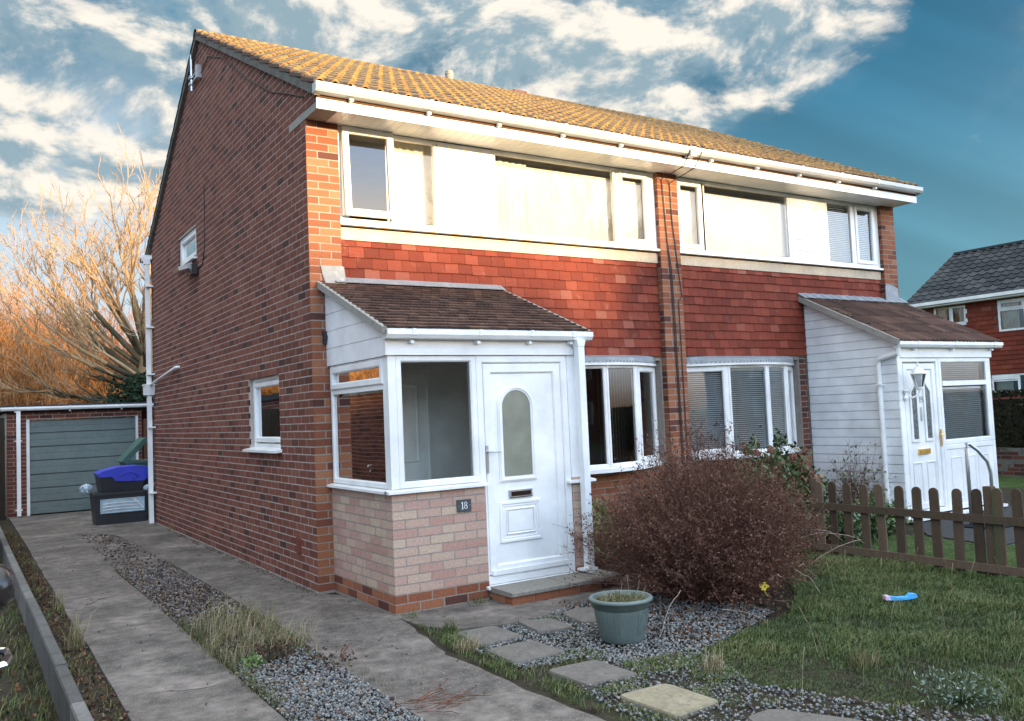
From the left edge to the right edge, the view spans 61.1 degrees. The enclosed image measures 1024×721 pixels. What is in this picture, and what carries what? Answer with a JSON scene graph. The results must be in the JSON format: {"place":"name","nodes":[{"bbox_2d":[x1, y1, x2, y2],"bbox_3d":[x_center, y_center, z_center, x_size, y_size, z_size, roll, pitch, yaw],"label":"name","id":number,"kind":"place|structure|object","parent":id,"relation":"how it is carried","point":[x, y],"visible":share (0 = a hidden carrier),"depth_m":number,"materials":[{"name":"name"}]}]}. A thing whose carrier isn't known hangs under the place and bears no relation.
{"place":"outdoors","nodes":[
{"label":"outdoors","id":0,"kind":"place"},
{"bbox_2d":[6,533,128,720],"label":"brown gravel","id":1,"kind":"structure","parent":0,"point":[100,692],"depth_m":6.39,"materials":[{"name":"brown gravel"}]},
{"bbox_2d":[9,511,286,720],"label":"driveway","id":2,"kind":"structure","parent":0,"point":[139,681],"depth_m":6.66,"materials":[{"name":"concrete"}]},
{"bbox_2d":[88,489,148,525],"bbox_3d":[-6.800,2.530,15.043,0.920,0.540,0.610,0,-4,-33],"label":"recycling box","id":3,"kind":"object","parent":2,"relation":"on","point":[117,507],"visible":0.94,"depth_m":14.82,"materials":[{"name":"plastic"}]},
{"bbox_2d":[79,484,92,494],"bbox_3d":[-7.256,2.194,14.772,0.208,0.190,0.255,0,-4,-33],"label":"plastic bag","id":4,"kind":"object","parent":3,"relation":"on","point":[85,489],"visible":1,"depth_m":14.69,"materials":[{"name":"white plastic"}]},
{"bbox_2d":[93,465,147,492],"bbox_3d":[-6.815,2.052,15.175,0.840,0.420,0.663,0,-4,-33],"label":"recycling bin","id":5,"kind":"object","parent":3,"relation":"on","point":[121,478],"visible":0.98,"depth_m":14.93,"materials":[{"name":"plastic"}]},
{"bbox_2d":[100,496,144,513],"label":"box window","id":6,"kind":"structure","parent":3,"relation":"in","point":[141,500],"depth_m":14.82,"materials":[{"name":"plastic"}]},
{"bbox_2d":[132,535,604,720],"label":"driveway","id":7,"kind":"structure","parent":0,"point":[388,664],"depth_m":6.12,"materials":[{"name":"concrete"}]},
{"bbox_2d":[44,532,484,710],"bbox_3d":[-3.127,2.232,8.415,1.993,0.035,10.005,0,-4,-33],"label":"drive debris","id":8,"kind":"object","parent":7,"relation":"on","point":[244,600],"visible":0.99,"depth_m":8.86,"materials":[{"name":"brown plant"}]},
{"bbox_2d":[314,643,366,669],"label":"dead weed","id":9,"kind":"object","parent":7,"relation":"on","point":[331,655],"visible":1,"depth_m":5.74,"materials":[{"name":"brown plant"}]},
{"bbox_2d":[398,677,489,713],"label":"dead twigs","id":10,"kind":"object","parent":7,"relation":"on","point":[420,699],"visible":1,"depth_m":4.83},
{"bbox_2d":[0,476,1023,720],"bbox_3d":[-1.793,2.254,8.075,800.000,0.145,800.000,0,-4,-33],"label":"ground","id":11,"kind":"structure","parent":0,"point":[1008,484],"depth_m":5.39,"materials":[{"name":"green plant"}]},
{"bbox_2d":[0,418,5,519],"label":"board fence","id":12,"kind":"object","parent":11,"relation":"on","point":[2,469],"visible":0.84,"depth_m":16.45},
{"bbox_2d":[0,538,8,562],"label":"kerb stone","id":13,"kind":"object","parent":11,"relation":"on","point":[3,542],"visible":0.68,"depth_m":12.10,"materials":[{"name":"concrete"}]},
{"bbox_2d":[0,564,14,669],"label":"parked car","id":14,"kind":"object","parent":11,"relation":"on","point":[7,586],"visible":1,"depth_m":3.09,"materials":[{"name":"paint"}]},
{"bbox_2d":[3,545,12,565],"bbox_3d":[-6.622,2.613,11.400,0.077,0.270,0.905,0,-4,-33],"label":"kerb stone","id":15,"kind":"object","parent":11,"relation":"on","point":[6,549],"visible":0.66,"depth_m":11.39,"materials":[{"name":"concrete"}]},
{"bbox_2d":[6,553,16,568],"bbox_3d":[-6.123,2.547,10.619,0.077,0.270,0.905,0,-4,-33],"label":"kerb stone","id":16,"kind":"object","parent":11,"relation":"on","point":[10,557],"visible":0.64,"depth_m":10.63,"materials":[{"name":"concrete"}]},
{"bbox_2d":[10,562,21,595],"bbox_3d":[-5.635,2.480,9.857,0.078,0.270,0.905,0,-4,-32],"label":"kerb stone","id":17,"kind":"object","parent":11,"relation":"on","point":[14,567],"visible":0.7,"depth_m":9.88,"materials":[{"name":"concrete"}]},
{"bbox_2d":[14,572,26,609],"bbox_3d":[-5.140,2.410,9.085,0.077,0.270,0.905,0,-4,-32],"label":"kerb stone","id":18,"kind":"object","parent":11,"relation":"on","point":[19,577],"visible":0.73,"depth_m":9.03,"materials":[{"name":"concrete"}]},
{"bbox_2d":[19,584,33,626],"bbox_3d":[-4.641,2.343,8.305,0.077,0.270,0.905,0,-4,-33],"label":"kerb stone","id":19,"kind":"object","parent":11,"relation":"on","point":[25,592],"visible":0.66,"depth_m":8.28,"materials":[{"name":"concrete"}]},
{"bbox_2d":[0,559,56,720],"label":"neighbour weeds","id":20,"kind":"object","parent":11,"relation":"on","point":[16,667],"visible":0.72,"depth_m":6.22,"materials":[{"name":"green plant"}]},
{"bbox_2d":[0,563,56,720],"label":"fallen leaves","id":21,"kind":"object","parent":11,"relation":"on","point":[17,683],"visible":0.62,"depth_m":6.09,"materials":[{"name":"brown plant"}]},
{"bbox_2d":[26,597,42,646],"bbox_3d":[-4.143,2.267,7.531,0.077,0.270,0.905,0,-4,-33],"label":"kerb stone","id":22,"kind":"object","parent":11,"relation":"on","point":[33,609],"visible":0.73,"depth_m":7.48,"materials":[{"name":"concrete"}]},
{"bbox_2d":[34,615,53,671],"bbox_3d":[-3.655,2.202,6.770,0.077,0.270,0.905,0,-4,-32],"label":"kerb stone","id":23,"kind":"object","parent":11,"relation":"on","point":[42,629],"visible":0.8,"depth_m":6.71,"materials":[{"name":"concrete"}]},
{"bbox_2d":[42,636,67,705],"bbox_3d":[-3.156,2.131,5.986,0.077,0.270,0.905,0,-4,-33],"label":"kerb stone","id":24,"kind":"object","parent":11,"relation":"on","point":[53,657],"visible":0.73,"depth_m":5.94,"materials":[{"name":"concrete"}]},
{"bbox_2d":[48,584,69,609],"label":"grass tuft","id":25,"kind":"object","parent":11,"relation":"on","point":[59,604],"visible":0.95,"depth_m":7.90,"materials":[{"name":"plant"}]},
{"bbox_2d":[3,531,122,720],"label":"edge weeds","id":26,"kind":"object","parent":11,"relation":"on","point":[69,656],"visible":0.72,"depth_m":6.95,"materials":[{"name":"green plant"}]},
{"bbox_2d":[54,665,83,720],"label":"kerb stone","id":27,"kind":"object","parent":11,"relation":"on","point":[67,692],"visible":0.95,"depth_m":5.20,"materials":[{"name":"concrete"}]},
{"bbox_2d":[0,265,141,420],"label":"woodland","id":28,"kind":"object","parent":11,"relation":"on","point":[14,398],"visible":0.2,"depth_m":38.62,"materials":[{"name":"brown plant"}]},
{"bbox_2d":[36,596,109,649],"bbox_3d":[-3.264,1.954,6.413,0.591,0.361,0.554,0,-4,-33],"label":"grass tuft","id":29,"kind":"object","parent":11,"relation":"on","point":[72,643],"visible":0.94,"depth_m":6.42,"materials":[{"name":"green plant"}]},
{"bbox_2d":[0,402,153,518],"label":"garage","id":30,"kind":"structure","parent":11,"relation":"on","point":[52,466],"depth_m":17.30,"materials":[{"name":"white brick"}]},
{"bbox_2d":[29,417,135,514],"bbox_3d":[-8.647,2.098,17.545,1.930,1.840,0.045,0,-4,-33],"label":"garage door","id":31,"kind":"structure","parent":30,"relation":"in","point":[65,454],"depth_m":17.39,"materials":[{"name":"paint"}]},
{"bbox_2d":[0,123,162,403],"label":"bare tree","id":32,"kind":"object","parent":11,"relation":"on","point":[136,350],"visible":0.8,"depth_m":25.56,"materials":[{"name":"brown plant"}]},
{"bbox_2d":[70,701,93,720],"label":"kerb stone","id":33,"kind":"object","parent":11,"relation":"on","point":[79,711],"visible":1,"depth_m":4.67,"materials":[{"name":"concrete"}]},
{"bbox_2d":[78,533,170,570],"bbox_3d":[-5.450,2.583,11.897,0.640,0.050,4.400,0,-4,-33],"label":"broken concrete","id":34,"kind":"object","parent":11,"relation":"on","point":[91,544],"visible":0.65,"depth_m":11.40,"materials":[{"name":"grey concrete"}]},
{"bbox_2d":[100,370,152,417],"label":"conifer shrub","id":35,"kind":"object","parent":11,"relation":"on","point":[132,392],"visible":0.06,"depth_m":24.94,"materials":[{"name":"green plant"}]},
{"bbox_2d":[116,438,154,512],"bbox_3d":[-6.864,2.146,16.030,0.760,1.430,0.760,0,-4,-33],"label":"wheelie bin","id":36,"kind":"object","parent":11,"relation":"on","point":[130,452],"visible":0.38,"depth_m":15.76,"materials":[{"name":"plastic"}]},
{"bbox_2d":[143,418,153,458],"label":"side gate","id":37,"kind":"structure","parent":11,"relation":"on","point":[145,436],"depth_m":18.02,"materials":[{"name":"brown wood"}]},
{"bbox_2d":[240,652,264,667],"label":"weed","id":38,"kind":"object","parent":11,"relation":"on","point":[255,658],"visible":0.98,"depth_m":5.70,"materials":[{"name":"green plant"}]},
{"bbox_2d":[173,588,336,707],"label":"dry grass","id":39,"kind":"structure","parent":11,"relation":"on","point":[241,627],"depth_m":6.32,"materials":[{"name":"plant"}]},
{"bbox_2d":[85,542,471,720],"bbox_3d":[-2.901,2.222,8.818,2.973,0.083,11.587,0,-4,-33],"label":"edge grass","id":40,"kind":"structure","parent":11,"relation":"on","point":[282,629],"depth_m":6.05,"materials":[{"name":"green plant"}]},
{"bbox_2d":[140,29,689,615],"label":"semi detached house","id":41,"kind":"structure","parent":11,"relation":"on","point":[358,267],"depth_m":9.13,"materials":[{"name":"red brick"}]},
{"bbox_2d":[181,228,196,264],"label":"side window","id":42,"kind":"structure","parent":41,"relation":"in","point":[188,243],"depth_m":12.73,"materials":[{"name":"white plastic"}]},
{"bbox_2d":[253,374,280,447],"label":"side window","id":43,"kind":"structure","parent":41,"relation":"in","point":[266,403],"depth_m":9.63,"materials":[{"name":"white plastic"}]},
{"bbox_2d":[330,356,387,488],"bbox_3d":[-1.359,0.559,7.726,0.074,1.104,1.243,0,-4,-33],"label":"porch window","id":44,"kind":"structure","parent":41,"relation":"in","point":[359,441],"depth_m":7.70,"materials":[{"name":"white plastic"}]},
{"bbox_2d":[338,125,439,229],"bbox_3d":[-1.267,-1.841,8.888,1.125,0.955,0.268,0,-4,-33],"label":"bedroom window","id":45,"kind":"structure","parent":41,"relation":"in","point":[411,169],"depth_m":9.08,"materials":[{"name":"white plastic"}]},
{"bbox_2d":[355,370,431,480],"bbox_3d":[-1.142,1.102,8.515,0.780,2.020,0.040,0,-4,-33],"label":"inner door","id":46,"kind":"structure","parent":41,"relation":"in","point":[415,388],"depth_m":8.67,"materials":[{"name":"white plastic"}]},
{"bbox_2d":[395,355,479,488],"bbox_3d":[-0.639,0.509,7.402,0.768,1.104,0.060,0,-4,-33],"label":"porch window","id":47,"kind":"structure","parent":41,"relation":"in","point":[470,359],"depth_m":7.43,"materials":[{"name":"white plastic"}]},
{"bbox_2d":[475,355,579,589],"bbox_3d":[0.146,0.965,7.833,1.015,2.030,0.129,0,-4,-33],"label":"front door","id":48,"kind":"structure","parent":41,"relation":"in","point":[524,443],"depth_m":7.83,"materials":[{"name":"white plastic"}]},
{"bbox_2d":[491,150,651,247],"bbox_3d":[0.730,-1.849,10.168,2.270,0.952,0.117,0,-4,-33],"label":"bedroom window","id":49,"kind":"structure","parent":41,"relation":"in","point":[529,202],"depth_m":10.19,"materials":[{"name":"white glass"}]},
{"bbox_2d":[585,365,658,468],"bbox_3d":[0.953,0.648,10.057,2.162,1.160,0.498,0,-4,-33],"label":"bay window","id":50,"kind":"structure","parent":41,"relation":"in","point":[635,369],"depth_m":10.19,"materials":[{"name":"white plastic"}]},
{"bbox_2d":[3,532,836,720],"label":"fallen leaves","id":51,"kind":"object","parent":11,"relation":"on","point":[83,653],"visible":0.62,"depth_m":6.60,"materials":[{"name":"brown plant"}]},
{"bbox_2d":[437,613,466,633],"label":"grass tuft","id":52,"kind":"object","parent":11,"relation":"on","point":[452,628],"visible":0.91,"depth_m":6.42,"materials":[{"name":"green plant"}]},
{"bbox_2d":[447,629,484,652],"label":"grass tuft","id":53,"kind":"object","parent":11,"relation":"on","point":[470,647],"visible":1,"depth_m":5.94,"materials":[{"name":"green plant"}]},
{"bbox_2d":[457,626,521,648],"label":"stepping slab","id":54,"kind":"structure","parent":11,"relation":"on","point":[490,635],"depth_m":6.23,"materials":[{"name":"grey concrete"}]},
{"bbox_2d":[487,640,565,666],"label":"stepping slab","id":55,"kind":"structure","parent":11,"relation":"on","point":[515,653],"depth_m":5.76,"materials":[{"name":"grey concrete"}]},
{"bbox_2d":[518,618,572,635],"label":"stepping slab","id":56,"kind":"structure","parent":11,"relation":"on","point":[545,625],"depth_m":6.41,"materials":[{"name":"grey concrete"}]},
{"bbox_2d":[82,533,1018,720],"bbox_3d":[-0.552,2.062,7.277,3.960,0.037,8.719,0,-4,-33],"label":"slate gravel","id":57,"kind":"structure","parent":11,"relation":"on","point":[353,712],"depth_m":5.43,"materials":[{"name":"grey gravel"}]},
{"bbox_2d":[254,638,295,661],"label":"dock weed","id":58,"kind":"object","parent":57,"relation":"on","point":[269,651],"visible":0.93,"depth_m":5.88,"materials":[{"name":"green plant"}]},
{"bbox_2d":[588,578,652,644],"bbox_3d":[0.755,1.715,6.003,0.446,0.427,0.444,0,-4,-33],"label":"planter pot","id":59,"kind":"object","parent":57,"relation":"on","point":[621,616],"visible":1,"depth_m":5.86,"materials":[{"name":"green plastic"}]},
{"bbox_2d":[417,622,703,720],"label":"verge grass","id":60,"kind":"structure","parent":11,"relation":"on","point":[491,664],"depth_m":5.29,"materials":[{"name":"green plant"}]},
{"bbox_2d":[565,607,596,625],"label":"stepping slab","id":61,"kind":"structure","parent":11,"relation":"on","point":[583,615],"depth_m":6.66,"materials":[{"name":"grey concrete"}]},
{"bbox_2d":[549,660,636,688],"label":"stepping slab","id":62,"kind":"structure","parent":11,"relation":"on","point":[592,674],"depth_m":5.22,"materials":[{"name":"grey concrete"}]},
{"bbox_2d":[592,499,622,562],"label":"variegated shrub","id":63,"kind":"object","parent":11,"relation":"on","point":[594,522],"visible":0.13,"depth_m":9.00,"materials":[{"name":"green plant"}]},
{"bbox_2d":[620,684,717,720],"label":"stepping slab","id":64,"kind":"structure","parent":11,"relation":"on","point":[671,701],"depth_m":4.67,"materials":[{"name":"beige concrete"}]},
{"bbox_2d":[556,409,863,637],"bbox_3d":[1.616,1.221,7.373,2.721,1.652,2.527,0,-4,-33],"label":"brown bush","id":65,"kind":"object","parent":11,"relation":"on","point":[681,552],"visible":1,"depth_m":7.00,"materials":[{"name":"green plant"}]},
{"bbox_2d":[759,582,768,595],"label":"flower","id":66,"kind":"object","parent":65,"relation":"attached to","point":[763,588],"visible":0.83,"depth_m":6.56,"materials":[{"name":"yellow plant"}]},
{"bbox_2d":[693,641,734,674],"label":"grass tuft","id":67,"kind":"object","parent":11,"relation":"on","point":[715,659],"visible":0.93,"depth_m":5.21,"materials":[{"name":"plant"}]},
{"bbox_2d":[458,86,1007,523],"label":"semi detached house","id":68,"kind":"structure","parent":11,"relation":"on","point":[784,308],"depth_m":11.65,"materials":[{"name":"red brick"}]},
{"bbox_2d":[676,177,792,259],"bbox_3d":[2.961,-1.860,11.595,2.184,0.952,0.116,0,-4,-33],"label":"bedroom window","id":69,"kind":"structure","parent":68,"relation":"in","point":[708,223],"depth_m":11.64,"materials":[{"name":"white glass"}]},
{"bbox_2d":[687,364,796,455],"bbox_3d":[3.115,0.630,11.404,2.177,1.130,0.416,0,-4,-33],"label":"bay window","id":70,"kind":"structure","parent":68,"relation":"in","point":[787,384],"depth_m":11.20,"materials":[{"name":"white plastic"}]},
{"bbox_2d":[824,199,876,267],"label":"bedroom window","id":71,"kind":"structure","parent":68,"relation":"in","point":[852,208],"depth_m":12.92,"materials":[{"name":"white plastic"}]},
{"bbox_2d":[903,361,926,399],"bbox_3d":[5.084,0.247,10.947,0.287,0.480,0.173,-4,-4,27],"label":"wall lantern","id":72,"kind":"object","parent":68,"relation":"attached to","point":[917,370],"depth_m":10.92,"materials":[{"name":"white plastic"}]},
{"bbox_2d":[900,358,947,511],"bbox_3d":[5.321,0.967,11.195,0.843,2.013,0.125,0,-4,-33],"label":"front door","id":73,"kind":"structure","parent":68,"relation":"in","point":[924,434],"depth_m":11.24,"materials":[{"name":"white plastic"}]},
{"bbox_2d":[937,357,994,444],"bbox_3d":[6.167,0.537,11.821,1.251,1.153,0.075,0,-4,-33],"label":"porch window","id":74,"kind":"structure","parent":68,"relation":"in","point":[985,382],"depth_m":11.86,"materials":[{"name":"white plastic"}]},
{"bbox_2d":[511,613,979,720],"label":"joint weeds","id":75,"kind":"object","parent":11,"relation":"on","point":[654,660],"visible":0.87,"depth_m":5.18,"materials":[{"name":"green plant"}]},
{"bbox_2d":[718,428,831,531],"bbox_3d":[3.196,1.470,10.618,2.097,1.273,1.146,0,-4,-33],"label":"hydrangea","id":76,"kind":"object","parent":11,"relation":"on","point":[795,459],"visible":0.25,"depth_m":10.41,"materials":[{"name":"green plant"}]},
{"bbox_2d":[748,709,861,720],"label":"stepping slab","id":77,"kind":"structure","parent":11,"relation":"on","point":[776,715],"depth_m":4.34,"materials":[{"name":"grey concrete"}]},
{"bbox_2d":[822,439,895,513],"bbox_3d":[4.398,1.562,11.139,0.995,1.116,1.195,-5,-4,32],"label":"bare shrub","id":78,"kind":"object","parent":11,"relation":"on","point":[852,485],"visible":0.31,"depth_m":11.04,"materials":[{"name":"brown plant"}]},
{"bbox_2d":[844,639,882,669],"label":"grass tuft","id":79,"kind":"object","parent":11,"relation":"on","point":[867,662],"visible":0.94,"depth_m":5.19,"materials":[{"name":"green plant"}]},
{"bbox_2d":[736,545,1021,688],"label":"seed stalks","id":80,"kind":"object","parent":11,"relation":"on","point":[863,617],"visible":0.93,"depth_m":5.69,"materials":[{"name":"beige plant"}]},
{"bbox_2d":[810,478,1023,577],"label":"picket fence","id":81,"kind":"object","parent":11,"relation":"on","point":[994,519],"visible":0.9,"depth_m":7.97,"materials":[{"name":"brown wood"}]},
{"bbox_2d":[913,665,1008,713],"bbox_3d":[2.325,1.704,4.509,0.431,0.143,0.447,0,-4,-33],"label":"thistle","id":82,"kind":"object","parent":11,"relation":"on","point":[963,698],"visible":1,"depth_m":4.49,"materials":[{"name":"green plant"}]},
{"bbox_2d":[906,240,1023,398],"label":"detached house","id":83,"kind":"structure","parent":11,"relation":"on","point":[981,289],"depth_m":27.27,"materials":[{"name":"red brick"}]},
{"bbox_2d":[934,305,967,324],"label":"window","id":84,"kind":"structure","parent":83,"relation":"in","point":[941,312],"depth_m":27.75,"materials":[{"name":"white plastic"}]},
{"bbox_2d":[991,373,1023,391],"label":"window","id":85,"kind":"structure","parent":83,"relation":"in","point":[1002,381],"depth_m":26.42,"materials":[{"name":"white plastic"}]},
{"bbox_2d":[997,297,1023,331],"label":"window","id":86,"kind":"structure","parent":83,"relation":"in","point":[1009,308],"depth_m":26.32,"materials":[{"name":"white plastic"}]},
{"bbox_2d":[992,389,1023,447],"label":"hedge","id":87,"kind":"object","parent":11,"relation":"on","point":[1008,414],"visible":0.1,"depth_m":16.65,"materials":[{"name":"green plant"}]},
{"bbox_2d":[996,447,1023,476],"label":"garden wall","id":88,"kind":"structure","parent":11,"relation":"on","point":[1010,461],"depth_m":16.46,"materials":[{"name":"red brick"}]},
{"bbox_2d":[0,0,1023,360],"label":"sky","id":89,"kind":"structure","parent":0,"point":[929,94],"materials":[{"name":"blue"}]},
{"bbox_2d":[395,574,650,630],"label":"front path","id":90,"kind":"structure","parent":0,"point":[491,612],"depth_m":7.00,"materials":[{"name":"concrete"}]},
{"bbox_2d":[402,606,418,618],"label":"grass tuft","id":91,"kind":"object","parent":90,"relation":"on","point":[416,615],"visible":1,"depth_m":6.93,"materials":[{"name":"plant"}]},
{"bbox_2d":[469,593,490,603],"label":"grass tuft","id":92,"kind":"object","parent":90,"relation":"on","point":[475,601],"visible":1,"depth_m":7.35,"materials":[{"name":"green plant"}]},
{"bbox_2d":[489,569,622,604],"bbox_3d":[0.404,2.008,7.660,1.185,0.136,0.371,0,-4,-33],"label":"doorstep","id":93,"kind":"object","parent":90,"relation":"on","point":[522,592],"visible":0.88,"depth_m":7.50,"materials":[{"name":"grey brick"}]},
{"bbox_2d":[693,550,1023,720],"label":"lawn grass","id":94,"kind":"structure","parent":0,"point":[968,604],"depth_m":5.92,"materials":[{"name":"green plant"}]},
{"bbox_2d":[882,592,917,599],"bbox_3d":[2.999,1.824,6.705,0.245,0.045,0.062,-2,-3,0],"label":"wrapper","id":95,"kind":"object","parent":94,"relation":"on","point":[908,596],"visible":1,"depth_m":6.67,"materials":[{"name":"blue plastic"}]},
{"bbox_2d":[790,534,1023,579],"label":"neighbour lawn","id":96,"kind":"structure","parent":0,"point":[892,545],"depth_m":8.99,"materials":[{"name":"green plant"}]},
{"bbox_2d":[797,499,873,545],"bbox_3d":[3.544,1.786,9.399,0.940,0.584,0.803,0,-4,-33],"label":"shrub","id":97,"kind":"object","parent":96,"relation":"on","point":[857,534],"visible":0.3,"depth_m":9.23,"materials":[{"name":"green plant"}]},
{"bbox_2d":[828,496,891,540],"bbox_3d":[3.929,1.813,9.794,0.930,0.547,0.814,0,-4,-33],"label":"shrub","id":98,"kind":"object","parent":96,"relation":"on","point":[874,530],"visible":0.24,"depth_m":9.62,"materials":[{"name":"green plant"}]},
{"bbox_2d":[843,494,912,532],"bbox_3d":[4.409,1.780,10.295,0.905,0.574,0.762,0,-4,-33],"label":"shrub","id":99,"kind":"object","parent":96,"relation":"on","point":[892,525],"visible":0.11,"depth_m":10.20,"materials":[{"name":"green plant"}]},
{"bbox_2d":[912,504,1023,544],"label":"garden path","id":100,"kind":"structure","parent":0,"point":[947,529],"depth_m":10.08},
{"bbox_2d":[964,442,993,524],"bbox_3d":[5.663,1.494,10.503,0.428,1.029,0.055,-1,-4,-24],"label":"grab rail","id":101,"kind":"object","parent":100,"relation":"on","point":[982,456],"visible":0.78,"depth_m":10.43,"materials":[{"name":"metal"}]},
{"bbox_2d":[964,523,1012,528],"bbox_3d":[5.766,1.967,10.408,0.750,0.014,0.450,0,-4,-33],"label":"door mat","id":102,"kind":"object","parent":100,"relation":"on","point":[968,525],"depth_m":10.29,"materials":[{"name":"grey"}]}
]}

